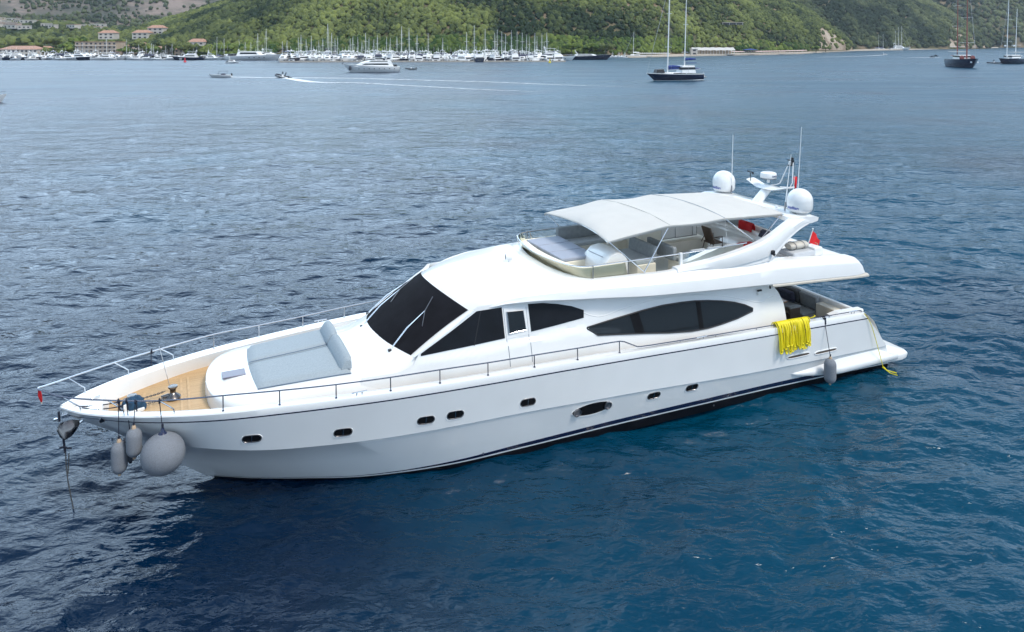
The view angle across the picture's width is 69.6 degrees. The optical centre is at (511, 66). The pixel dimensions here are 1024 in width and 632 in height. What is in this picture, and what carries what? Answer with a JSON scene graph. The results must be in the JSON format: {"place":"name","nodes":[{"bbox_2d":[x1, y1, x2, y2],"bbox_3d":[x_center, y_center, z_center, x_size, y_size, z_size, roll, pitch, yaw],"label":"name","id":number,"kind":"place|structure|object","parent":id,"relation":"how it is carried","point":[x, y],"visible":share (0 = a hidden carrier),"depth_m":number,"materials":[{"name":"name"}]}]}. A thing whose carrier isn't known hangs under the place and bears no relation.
{"place":"outdoors","nodes":[
{"label":"outdoors","id":0,"kind":"place"},
{"bbox_2d":[0,0,217,25],"bbox_3d":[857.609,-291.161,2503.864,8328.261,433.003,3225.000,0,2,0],"label":"mountain","id":1,"kind":"structure","parent":0,"point":[175,7],"depth_m":1091.79,"materials":[{"name":"plant"}]},
{"bbox_2d":[0,0,209,26],"bbox_3d":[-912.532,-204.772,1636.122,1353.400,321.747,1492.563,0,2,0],"label":"scrub","id":2,"kind":"object","parent":1,"relation":"on","point":[114,18],"visible":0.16,"depth_m":1060.22,"materials":[{"name":"plant"}]},
{"bbox_2d":[0,48,1023,631],"bbox_3d":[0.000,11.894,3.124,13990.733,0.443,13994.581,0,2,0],"label":"sea","id":3,"kind":"structure","parent":0,"point":[150,204],"depth_m":30.77,"materials":[{"name":"liquid"}]},
{"bbox_2d":[2,49,34,59],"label":"motor cruiser","id":4,"kind":"object","parent":3,"relation":"on","point":[21,56],"visible":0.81,"depth_m":451.74,"materials":[{"name":"silver metal"}]},
{"bbox_2d":[46,50,65,59],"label":"motor cruiser","id":5,"kind":"object","parent":3,"relation":"on","point":[55,55],"visible":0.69,"depth_m":454.21,"materials":[{"name":"silver metal"}]},
{"bbox_2d":[64,51,76,59],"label":"motor cruiser","id":6,"kind":"object","parent":3,"relation":"on","point":[69,56],"visible":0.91,"depth_m":453.15,"materials":[{"name":"silver metal"}]},
{"bbox_2d":[73,50,92,59],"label":"motor cruiser","id":7,"kind":"object","parent":3,"relation":"on","point":[81,56],"visible":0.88,"depth_m":452.93,"materials":[{"name":"silver metal"}]},
{"bbox_2d":[96,51,116,59],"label":"motor cruiser","id":8,"kind":"object","parent":3,"relation":"on","point":[106,55],"visible":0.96,"depth_m":452.51,"materials":[{"name":"silver metal"}]},
{"bbox_2d":[90,47,126,59],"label":"motor cruiser","id":9,"kind":"object","parent":3,"relation":"on","point":[122,57],"visible":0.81,"depth_m":452.01,"materials":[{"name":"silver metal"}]},
{"bbox_2d":[126,52,142,59],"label":"motor cruiser","id":10,"kind":"object","parent":3,"relation":"on","point":[138,57],"visible":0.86,"depth_m":450.07,"materials":[{"name":"silver metal"}]},
{"bbox_2d":[140,50,153,59],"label":"motor cruiser","id":11,"kind":"object","parent":3,"relation":"on","point":[146,56],"visible":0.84,"depth_m":451.39,"materials":[{"name":"silver metal"}]},
{"bbox_2d":[172,50,204,59],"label":"motor cruiser","id":12,"kind":"object","parent":3,"relation":"on","point":[190,56],"visible":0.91,"depth_m":450.16,"materials":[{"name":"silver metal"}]},
{"bbox_2d":[204,53,221,59],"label":"motor cruiser","id":13,"kind":"object","parent":3,"relation":"on","point":[211,57],"visible":0.95,"depth_m":453.64,"materials":[{"name":"silver metal"}]},
{"bbox_2d":[209,71,232,76],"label":"speedboat","id":14,"kind":"object","parent":3,"relation":"on","point":[220,75],"visible":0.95,"depth_m":239.40,"materials":[{"name":"white plastic"}]},
{"bbox_2d":[225,51,280,59],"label":"motor cruiser","id":15,"kind":"object","parent":3,"relation":"on","point":[250,55],"visible":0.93,"depth_m":447.97,"materials":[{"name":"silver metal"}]},
{"bbox_2d":[277,50,289,61],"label":"motor cruiser","id":16,"kind":"object","parent":3,"relation":"on","point":[284,56],"visible":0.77,"depth_m":411.23,"materials":[{"name":"white plastic"}]},
{"bbox_2d":[288,50,299,60],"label":"motor cruiser","id":17,"kind":"object","parent":3,"relation":"on","point":[292,55],"visible":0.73,"depth_m":411.65,"materials":[{"name":"white paint"}]},
{"bbox_2d":[288,51,306,60],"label":"motor cruiser","id":18,"kind":"object","parent":3,"relation":"on","point":[302,57],"visible":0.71,"depth_m":412.19,"materials":[{"name":"white plastic"}]},
{"bbox_2d":[339,55,365,60],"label":"motor cruiser","id":19,"kind":"object","parent":3,"relation":"on","point":[352,57],"visible":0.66,"depth_m":411.18,"materials":[{"name":"silver metal"}]},
{"bbox_2d":[342,56,399,71],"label":"motor cruiser","id":20,"kind":"object","parent":3,"relation":"on","point":[385,65],"visible":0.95,"depth_m":278.75,"materials":[{"name":"white plastic"}]},
{"bbox_2d":[386,47,399,60],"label":"motor cruiser","id":21,"kind":"object","parent":3,"relation":"on","point":[393,57],"visible":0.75,"depth_m":413.11,"materials":[{"name":"silver metal"}]},
{"bbox_2d":[283,78,503,90],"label":"wake","id":22,"kind":"object","parent":3,"relation":"on","point":[301,80],"visible":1,"depth_m":208.58,"materials":[{"name":"white liquid"}]},
{"bbox_2d":[250,77,585,85],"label":"wake","id":23,"kind":"object","parent":3,"relation":"on","point":[404,79],"visible":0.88,"depth_m":224.69,"materials":[{"name":"white liquid"}]},
{"bbox_2d":[280,60,565,61],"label":"marina quay","id":24,"kind":"structure","parent":3,"relation":"in","point":[426,61],"depth_m":407.56,"materials":[{"name":"concrete"}]},
{"bbox_2d":[432,51,442,60],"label":"motor cruiser","id":25,"kind":"object","parent":3,"relation":"on","point":[437,57],"visible":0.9,"depth_m":414.22,"materials":[{"name":"silver metal"}]},
{"bbox_2d":[449,50,469,60],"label":"motor cruiser","id":26,"kind":"object","parent":3,"relation":"on","point":[461,58],"visible":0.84,"depth_m":409.49,"materials":[{"name":"silver metal"}]},
{"bbox_2d":[37,127,906,479],"bbox_3d":[0.747,6.981,24.300,27.919,9.350,6.882,-1,2,-25],"label":"motor yacht","id":27,"kind":"object","parent":3,"relation":"on","point":[649,309],"visible":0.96,"depth_m":21.87,"materials":[{"name":"white paint"}]},
{"bbox_2d":[54,411,82,452],"bbox_3d":[-11.091,9.288,18.857,1.107,1.083,0.352,-1,2,-25],"label":"anchor","id":28,"kind":"object","parent":27,"relation":"hanging from","point":[66,430],"visible":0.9,"depth_m":18.67,"materials":[{"name":"silver metal"}]},
{"bbox_2d":[65,452,73,508],"bbox_3d":[-11.287,10.665,18.789,0.204,1.699,0.086,-1,2,-25],"label":"anchor chain","id":29,"kind":"object","parent":28,"relation":"hanging from","point":[67,472],"visible":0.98,"depth_m":18.75,"materials":[{"name":"grey"}]},
{"bbox_2d":[111,398,127,475],"bbox_3d":[-9.648,9.107,18.067,0.370,1.915,0.370,-1,2,-25],"label":"fender","id":30,"kind":"object","parent":27,"relation":"hanging from","point":[119,460],"visible":0.98,"depth_m":17.96,"materials":[{"name":"beige rubber"}]},
{"bbox_2d":[123,398,136,463],"bbox_3d":[-9.486,9.014,18.294,0.412,1.745,0.369,2,3,38],"label":"fender","id":31,"kind":"object","parent":27,"relation":"hanging from","point":[130,459],"visible":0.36,"depth_m":18.18,"materials":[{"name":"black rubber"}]},
{"bbox_2d":[126,399,141,459],"bbox_3d":[-9.269,8.898,18.038,0.360,1.475,0.360,-1,2,-25],"label":"fender","id":32,"kind":"object","parent":27,"relation":"hanging from","point":[133,441],"visible":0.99,"depth_m":17.93,"materials":[{"name":"beige rubber"}]},
{"bbox_2d":[121,395,146,411],"bbox_3d":[-9.906,8.813,19.255,0.618,0.360,0.557,-2,3,-40],"label":"winch cover","id":33,"kind":"object","parent":27,"relation":"on","point":[141,406],"visible":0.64,"depth_m":19.13,"materials":[{"name":"blue fabric"}]},
{"bbox_2d":[140,398,185,476],"bbox_3d":[-8.537,9.062,17.988,1.010,1.811,1.010,-1,2,-25],"label":"ball fender","id":34,"kind":"object","parent":27,"relation":"hanging from","point":[162,452],"visible":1,"depth_m":17.69,"materials":[{"name":"white rubber"}]},
{"bbox_2d":[247,329,350,389],"bbox_3d":[-6.227,8.258,21.078,2.501,0.347,3.382,-1,2,-25],"label":"sun pad","id":35,"kind":"object","parent":27,"relation":"on","point":[306,356],"visible":0.92,"depth_m":20.52,"materials":[{"name":"grey fabric"}]},
{"bbox_2d":[320,321,336,342],"bbox_3d":[-5.540,7.997,22.214,0.360,0.427,1.446,-1,2,-22],"label":"bolster","id":36,"kind":"object","parent":35,"relation":"on","point":[327,330],"visible":0.94,"depth_m":21.96,"materials":[{"name":"grey fabric"}]},
{"bbox_2d":[327,334,351,369],"bbox_3d":[-4.895,8.054,20.838,0.360,0.444,1.546,-1,2,-28],"label":"bolster","id":37,"kind":"object","parent":35,"relation":"on","point":[338,350],"visible":1,"depth_m":20.58,"materials":[{"name":"grey fabric"}]},
{"bbox_2d":[421,307,504,355],"bbox_3d":[-1.375,7.501,20.809,2.465,1.031,0.204,-1,2,-23],"label":"side window","id":38,"kind":"structure","parent":27,"relation":"in","point":[483,326],"depth_m":20.91,"materials":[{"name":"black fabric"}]},
{"bbox_2d":[503,307,532,366],"bbox_3d":[0.164,7.818,21.366,0.802,1.613,0.374,-1,2,-25],"label":"side door","id":39,"kind":"structure","parent":27,"relation":"in","point":[516,322],"depth_m":21.35,"materials":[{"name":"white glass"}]},
{"bbox_2d":[528,303,583,331],"bbox_3d":[1.330,7.358,21.901,1.829,0.788,0.161,-1,2,-21],"label":"side window","id":40,"kind":"structure","parent":27,"relation":"in","point":[542,315],"depth_m":21.82,"materials":[{"name":"glass"}]},
{"bbox_2d":[527,236,586,261],"bbox_3d":[1.647,6.261,25.302,1.300,0.120,2.590,-1,2,-25],"label":"sun cushion","id":41,"kind":"object","parent":27,"relation":"on","point":[560,248],"visible":0.81,"depth_m":25.09,"materials":[{"name":"white fabric"}]},
{"bbox_2d":[587,300,752,335],"bbox_3d":[5.194,8.077,23.537,6.433,1.006,0.212,-1,2,-24],"label":"saloon window","id":42,"kind":"structure","parent":27,"relation":"in","point":[694,315],"depth_m":23.54,"materials":[{"name":"black glass"}]},
{"bbox_2d":[701,225,722,246],"bbox_3d":[7.393,6.383,27.214,0.613,0.951,0.532,-1,2,-25],"label":"folding chair","id":43,"kind":"object","parent":27,"relation":"on","point":[708,235],"visible":0.91,"depth_m":27.09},
{"bbox_2d":[719,237,749,243],"bbox_3d":[8.284,6.664,27.364,1.140,0.370,1.140,-1,2,-25],"label":"flybridge table","id":44,"kind":"object","parent":27,"relation":"on","point":[729,240],"visible":0.52,"depth_m":27.36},
{"bbox_2d":[738,220,754,232],"bbox_3d":[8.923,6.064,27.971,0.230,0.333,0.703,-1,2,-25],"label":"red towel","id":45,"kind":"object","parent":27,"relation":"on","point":[746,225],"visible":0.98,"depth_m":27.91,"materials":[{"name":"fabric"}]},
{"bbox_2d":[771,315,814,354],"bbox_3d":[9.725,9.033,24.960,2.271,1.081,0.528,-1,2,-31],"label":"yellow hose","id":46,"kind":"object","parent":27,"relation":"hanging from","point":[796,341],"visible":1,"depth_m":24.66,"materials":[{"name":"rubber"}]},
{"bbox_2d":[785,304,800,319],"bbox_3d":[10.442,9.340,27.680,0.540,0.800,0.580,-1,2,-25],"label":"wicker chair","id":47,"kind":"object","parent":27,"relation":"on","point":[793,311],"visible":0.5,"depth_m":27.43,"materials":[{"name":"grey fabric"}]},
{"bbox_2d":[779,247,814,256],"bbox_3d":[10.226,6.663,26.393,1.074,0.200,0.732,-1,2,-25],"label":"covered box","id":48,"kind":"object","parent":27,"relation":"on","point":[805,251],"visible":0.72,"depth_m":26.16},
{"bbox_2d":[784,240,808,250],"bbox_3d":[10.227,6.483,26.443,0.850,0.416,0.469,-1,2,-25],"label":"life raft","id":49,"kind":"object","parent":48,"relation":"on","point":[797,245],"visible":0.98,"depth_m":26.28,"materials":[{"name":"beige plastic"}]},
{"bbox_2d":[774,286,819,317],"bbox_3d":[10.742,9.192,28.842,0.930,1.015,2.640,-1,2,-25],"label":"cockpit sofa","id":50,"kind":"object","parent":27,"relation":"on","point":[805,298],"visible":0.44,"depth_m":28.21,"materials":[{"name":"grey fabric"}]},
{"bbox_2d":[779,287,795,301],"bbox_3d":[10.831,8.995,28.965,0.274,0.419,0.700,-1,2,-25],"label":"scatter cushion","id":51,"kind":"object","parent":50,"relation":"on","point":[787,294],"visible":0.99,"depth_m":28.84,"materials":[{"name":"blue fabric"}]},
{"bbox_2d":[808,228,819,245],"bbox_3d":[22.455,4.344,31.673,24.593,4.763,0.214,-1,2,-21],"label":"ensign","id":52,"kind":"object","parent":27,"relation":"attached to","point":[813,238],"visible":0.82,"depth_m":27.39,"materials":[{"name":"red fabric"}]},
{"bbox_2d":[806,242,822,255],"bbox_3d":[10.877,6.590,26.584,0.419,0.372,0.545,-1,2,-25],"label":"deck locker","id":53,"kind":"object","parent":27,"relation":"on","point":[817,249],"visible":0.72,"depth_m":26.38,"materials":[{"name":"white plastic"}]},
{"bbox_2d":[822,316,836,384],"bbox_3d":[10.875,9.745,25.172,0.400,2.285,0.500,0,2,7],"label":"fender","id":54,"kind":"object","parent":27,"relation":"hanging from","point":[830,367],"visible":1,"depth_m":25.01,"materials":[{"name":"beige rubber"}]},
{"bbox_2d":[864,313,897,375],"bbox_3d":[13.076,9.825,26.215,1.194,2.193,0.475,0,2,10],"label":"yellow line","id":55,"kind":"object","parent":27,"relation":"hanging from","point":[883,367],"visible":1,"depth_m":26.28,"materials":[{"name":"rubber"}]},
{"bbox_2d":[475,50,483,61],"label":"motor cruiser","id":56,"kind":"object","parent":3,"relation":"on","point":[479,57],"visible":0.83,"depth_m":409.45,"materials":[{"name":"silver metal"}]},
{"bbox_2d":[486,48,501,60],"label":"motor cruiser","id":57,"kind":"object","parent":3,"relation":"on","point":[494,57],"visible":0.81,"depth_m":414.64,"materials":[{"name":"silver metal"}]},
{"bbox_2d":[509,50,520,60],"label":"motor cruiser","id":58,"kind":"object","parent":3,"relation":"on","point":[514,57],"visible":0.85,"depth_m":414.00,"materials":[{"name":"silver metal"}]},
{"bbox_2d":[528,47,544,60],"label":"motor cruiser","id":59,"kind":"object","parent":3,"relation":"on","point":[540,57],"visible":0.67,"depth_m":416.81,"materials":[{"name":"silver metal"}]},
{"bbox_2d":[543,55,555,60],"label":"motor cruiser","id":60,"kind":"object","parent":3,"relation":"on","point":[548,57],"visible":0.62,"depth_m":412.46,"materials":[{"name":"silver metal"}]},
{"bbox_2d":[552,50,563,60],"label":"motor cruiser","id":61,"kind":"object","parent":3,"relation":"on","point":[557,56],"visible":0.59,"depth_m":417.53,"materials":[{"name":"silver metal"}]},
{"bbox_2d":[544,46,575,60],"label":"motor cruiser","id":62,"kind":"object","parent":3,"relation":"on","point":[567,58],"visible":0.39,"depth_m":436.02,"materials":[{"name":"silver metal"}]},
{"bbox_2d":[566,50,610,59],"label":"superyacht","id":63,"kind":"object","parent":3,"relation":"on","point":[589,57],"visible":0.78,"depth_m":457.96,"materials":[{"name":"blue paint"}]},
{"bbox_2d":[625,35,646,55],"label":"sailing boat","id":64,"kind":"object","parent":3,"relation":"on","point":[634,52],"visible":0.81,"depth_m":520.06,"materials":[{"name":"silver metal"}]},
{"bbox_2d":[647,0,703,80],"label":"sailing yacht","id":65,"kind":"object","parent":3,"relation":"on","point":[684,72],"visible":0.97,"depth_m":220.54,"materials":[{"name":"blue paint"}]},
{"bbox_2d":[888,43,909,49],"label":"motor cruiser","id":66,"kind":"object","parent":3,"relation":"on","point":[898,46],"visible":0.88,"depth_m":917.74,"materials":[{"name":"silver metal"}]},
{"bbox_2d":[944,0,978,67],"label":"sailing yacht","id":67,"kind":"object","parent":3,"relation":"on","point":[965,61],"visible":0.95,"depth_m":325.08,"materials":[{"name":"black paint"}]},
{"bbox_2d":[999,0,1023,63],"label":"sailing yacht","id":68,"kind":"object","parent":3,"relation":"on","point":[1011,59],"visible":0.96,"depth_m":377.70,"materials":[{"name":"blue paint"}]},
{"bbox_2d":[217,0,852,56],"bbox_3d":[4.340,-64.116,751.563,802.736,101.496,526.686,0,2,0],"label":"hill","id":69,"kind":"structure","parent":0,"point":[594,32],"depth_m":564.50,"materials":[{"name":"plant"}]},
{"bbox_2d":[98,30,118,38],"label":"house","id":70,"kind":"structure","parent":69,"relation":"on","point":[109,34],"depth_m":587.63,"materials":[{"name":"paint"}]},
{"bbox_2d":[132,30,152,38],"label":"house","id":71,"kind":"structure","parent":69,"relation":"on","point":[140,34],"depth_m":572.58,"materials":[{"name":"paint"}]},
{"bbox_2d":[147,25,167,33],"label":"house","id":72,"kind":"structure","parent":69,"relation":"on","point":[158,29],"depth_m":582.44,"materials":[{"name":"ceramic"}]},
{"bbox_2d":[237,44,254,49],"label":"pine tree","id":73,"kind":"object","parent":69,"relation":"on","point":[246,46],"visible":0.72,"depth_m":494.66,"materials":[{"name":"green plant"}]},
{"bbox_2d":[107,0,852,53],"bbox_3d":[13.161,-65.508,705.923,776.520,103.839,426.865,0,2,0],"label":"forest","id":74,"kind":"object","parent":69,"relation":"on","point":[220,21],"visible":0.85,"depth_m":561.79,"materials":[{"name":"plant"}]},
{"bbox_2d":[152,33,809,55],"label":"undergrowth","id":75,"kind":"object","parent":69,"relation":"on","point":[451,43],"visible":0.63,"depth_m":505.97,"materials":[{"name":"green plant"}]},
{"bbox_2d":[561,43,581,54],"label":"pine tree","id":76,"kind":"object","parent":69,"relation":"on","point":[571,46],"visible":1,"depth_m":498.85,"materials":[{"name":"green plant"}]},
{"bbox_2d":[583,43,601,50],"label":"pine tree","id":77,"kind":"object","parent":69,"relation":"on","point":[593,46],"visible":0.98,"depth_m":517.48,"materials":[{"name":"green plant"}]},
{"bbox_2d":[720,22,743,24],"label":"hillside terrace","id":78,"kind":"structure","parent":69,"relation":"on","point":[732,23],"depth_m":665.93,"materials":[{"name":"grey"}]},
{"bbox_2d":[819,28,851,49],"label":"rock slope","id":79,"kind":"structure","parent":69,"relation":"on","point":[827,36],"depth_m":789.05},
{"bbox_2d":[620,47,997,57],"bbox_3d":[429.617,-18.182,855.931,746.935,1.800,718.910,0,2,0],"label":"beach","id":80,"kind":"structure","parent":0,"point":[680,55],"depth_m":623.33,"materials":[{"name":"sand"}]},
{"bbox_2d":[598,42,615,54],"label":"pine tree","id":81,"kind":"object","parent":80,"relation":"on","point":[606,46],"visible":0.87,"depth_m":516.77,"materials":[{"name":"green plant"}]},
{"bbox_2d":[692,47,734,54],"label":"beach restaurant","id":82,"kind":"structure","parent":80,"relation":"on","point":[717,50],"depth_m":591.75,"materials":[{"name":"concrete"}]},
{"bbox_2d":[817,0,988,49],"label":"hill","id":83,"kind":"structure","parent":0,"point":[911,47],"depth_m":989.93,"materials":[{"name":"plant"}]},
{"bbox_2d":[792,0,992,48],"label":"forest","id":84,"kind":"object","parent":83,"relation":"on","point":[927,23],"visible":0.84,"depth_m":1002.95,"materials":[{"name":"plant"}]},
{"bbox_2d":[950,28,988,47],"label":"rock slope","id":85,"kind":"structure","parent":83,"relation":"attached to","point":[953,44],"depth_m":1043.46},
{"bbox_2d":[939,0,1023,47],"bbox_3d":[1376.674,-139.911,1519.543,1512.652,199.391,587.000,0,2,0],"label":"hill","id":86,"kind":"structure","parent":0,"point":[1017,42],"depth_m":1274.09,"materials":[{"name":"plant"}]},
{"bbox_2d":[933,0,1023,45],"bbox_3d":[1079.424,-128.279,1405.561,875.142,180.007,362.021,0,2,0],"label":"forest","id":87,"kind":"object","parent":86,"relation":"on","point":[1001,11],"visible":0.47,"depth_m":1292.12,"materials":[{"name":"plant"}]},
{"bbox_3d":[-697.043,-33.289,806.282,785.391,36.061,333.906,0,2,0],"label":"hill","id":88,"kind":"structure","parent":0,"visible":0},
{"bbox_2d":[3,24,17,28],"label":"house","id":89,"kind":"structure","parent":88,"relation":"on","point":[11,26],"depth_m":735.49,"materials":[{"name":"concrete"}]},
{"bbox_2d":[17,25,31,28],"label":"house","id":90,"kind":"structure","parent":88,"relation":"on","point":[24,26],"depth_m":736.31,"materials":[{"name":"concrete"}]},
{"bbox_2d":[0,18,131,50],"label":"forest","id":91,"kind":"object","parent":88,"relation":"on","point":[87,31],"visible":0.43,"depth_m":727.69,"materials":[{"name":"plant"}]},
{"bbox_2d":[66,24,80,28],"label":"house","id":92,"kind":"structure","parent":88,"relation":"on","point":[72,26],"depth_m":748.03,"materials":[{"name":"concrete"}]},
{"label":"shore","id":93,"kind":"structure","parent":0,"visible":0},
{"bbox_2d":[7,35,39,44],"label":"pine tree","id":94,"kind":"object","parent":93,"relation":"on","point":[23,39],"visible":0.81,"depth_m":515.12,"materials":[{"name":"green plant"}]},
{"bbox_2d":[0,46,47,55],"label":"house","id":95,"kind":"structure","parent":93,"relation":"on","point":[24,50],"depth_m":496.23,"materials":[{"name":"ceramic"}]},
{"bbox_2d":[22,42,43,47],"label":"pine tree","id":96,"kind":"object","parent":93,"relation":"on","point":[39,44],"visible":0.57,"depth_m":516.00,"materials":[{"name":"green plant"}]},
{"bbox_2d":[39,35,62,49],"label":"pine tree","id":97,"kind":"object","parent":93,"relation":"on","point":[50,39],"visible":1,"depth_m":510.93,"materials":[{"name":"green plant"}]},
{"bbox_2d":[58,42,73,53],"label":"pine tree","id":98,"kind":"object","parent":93,"relation":"on","point":[64,44],"visible":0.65,"depth_m":507.07,"materials":[{"name":"green plant"}]},
{"bbox_2d":[68,36,87,43],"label":"pine tree","id":99,"kind":"object","parent":93,"relation":"on","point":[77,39],"visible":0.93,"depth_m":520.16,"materials":[{"name":"green plant"}]},
{"bbox_2d":[75,42,125,54],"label":"house","id":100,"kind":"structure","parent":93,"relation":"on","point":[89,47],"depth_m":497.68,"materials":[{"name":"paint"}]},
{"bbox_2d":[104,39,127,44],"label":"pine tree","id":101,"kind":"object","parent":93,"relation":"on","point":[119,40],"visible":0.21,"depth_m":517.24,"materials":[{"name":"green plant"}]},
{"bbox_2d":[129,40,145,54],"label":"pine tree","id":102,"kind":"object","parent":93,"relation":"on","point":[135,43],"visible":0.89,"depth_m":493.78,"materials":[{"name":"green plant"}]},
{"bbox_2d":[127,42,147,55],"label":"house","id":103,"kind":"structure","parent":93,"relation":"on","point":[135,53],"depth_m":506.97,"materials":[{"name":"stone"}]},
{"bbox_2d":[143,46,160,50],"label":"pine tree","id":104,"kind":"object","parent":93,"relation":"on","point":[150,48],"visible":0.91,"depth_m":493.62,"materials":[{"name":"green plant"}]},
{"bbox_2d":[159,40,176,53],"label":"pine tree","id":105,"kind":"object","parent":93,"relation":"on","point":[168,44],"visible":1,"depth_m":495.28,"materials":[{"name":"green plant"}]},
{"bbox_2d":[161,46,177,55],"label":"pine tree","id":106,"kind":"object","parent":93,"relation":"on","point":[171,49],"visible":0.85,"depth_m":501.22,"materials":[{"name":"green plant"}]},
{"bbox_2d":[187,39,206,45],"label":"house","id":107,"kind":"structure","parent":93,"relation":"on","point":[201,42],"depth_m":508.91,"materials":[{"name":"paint"}]},
{"bbox_2d":[214,43,237,49],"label":"pine tree","id":108,"kind":"object","parent":93,"relation":"on","point":[228,46],"visible":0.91,"depth_m":494.32,"materials":[{"name":"green plant"}]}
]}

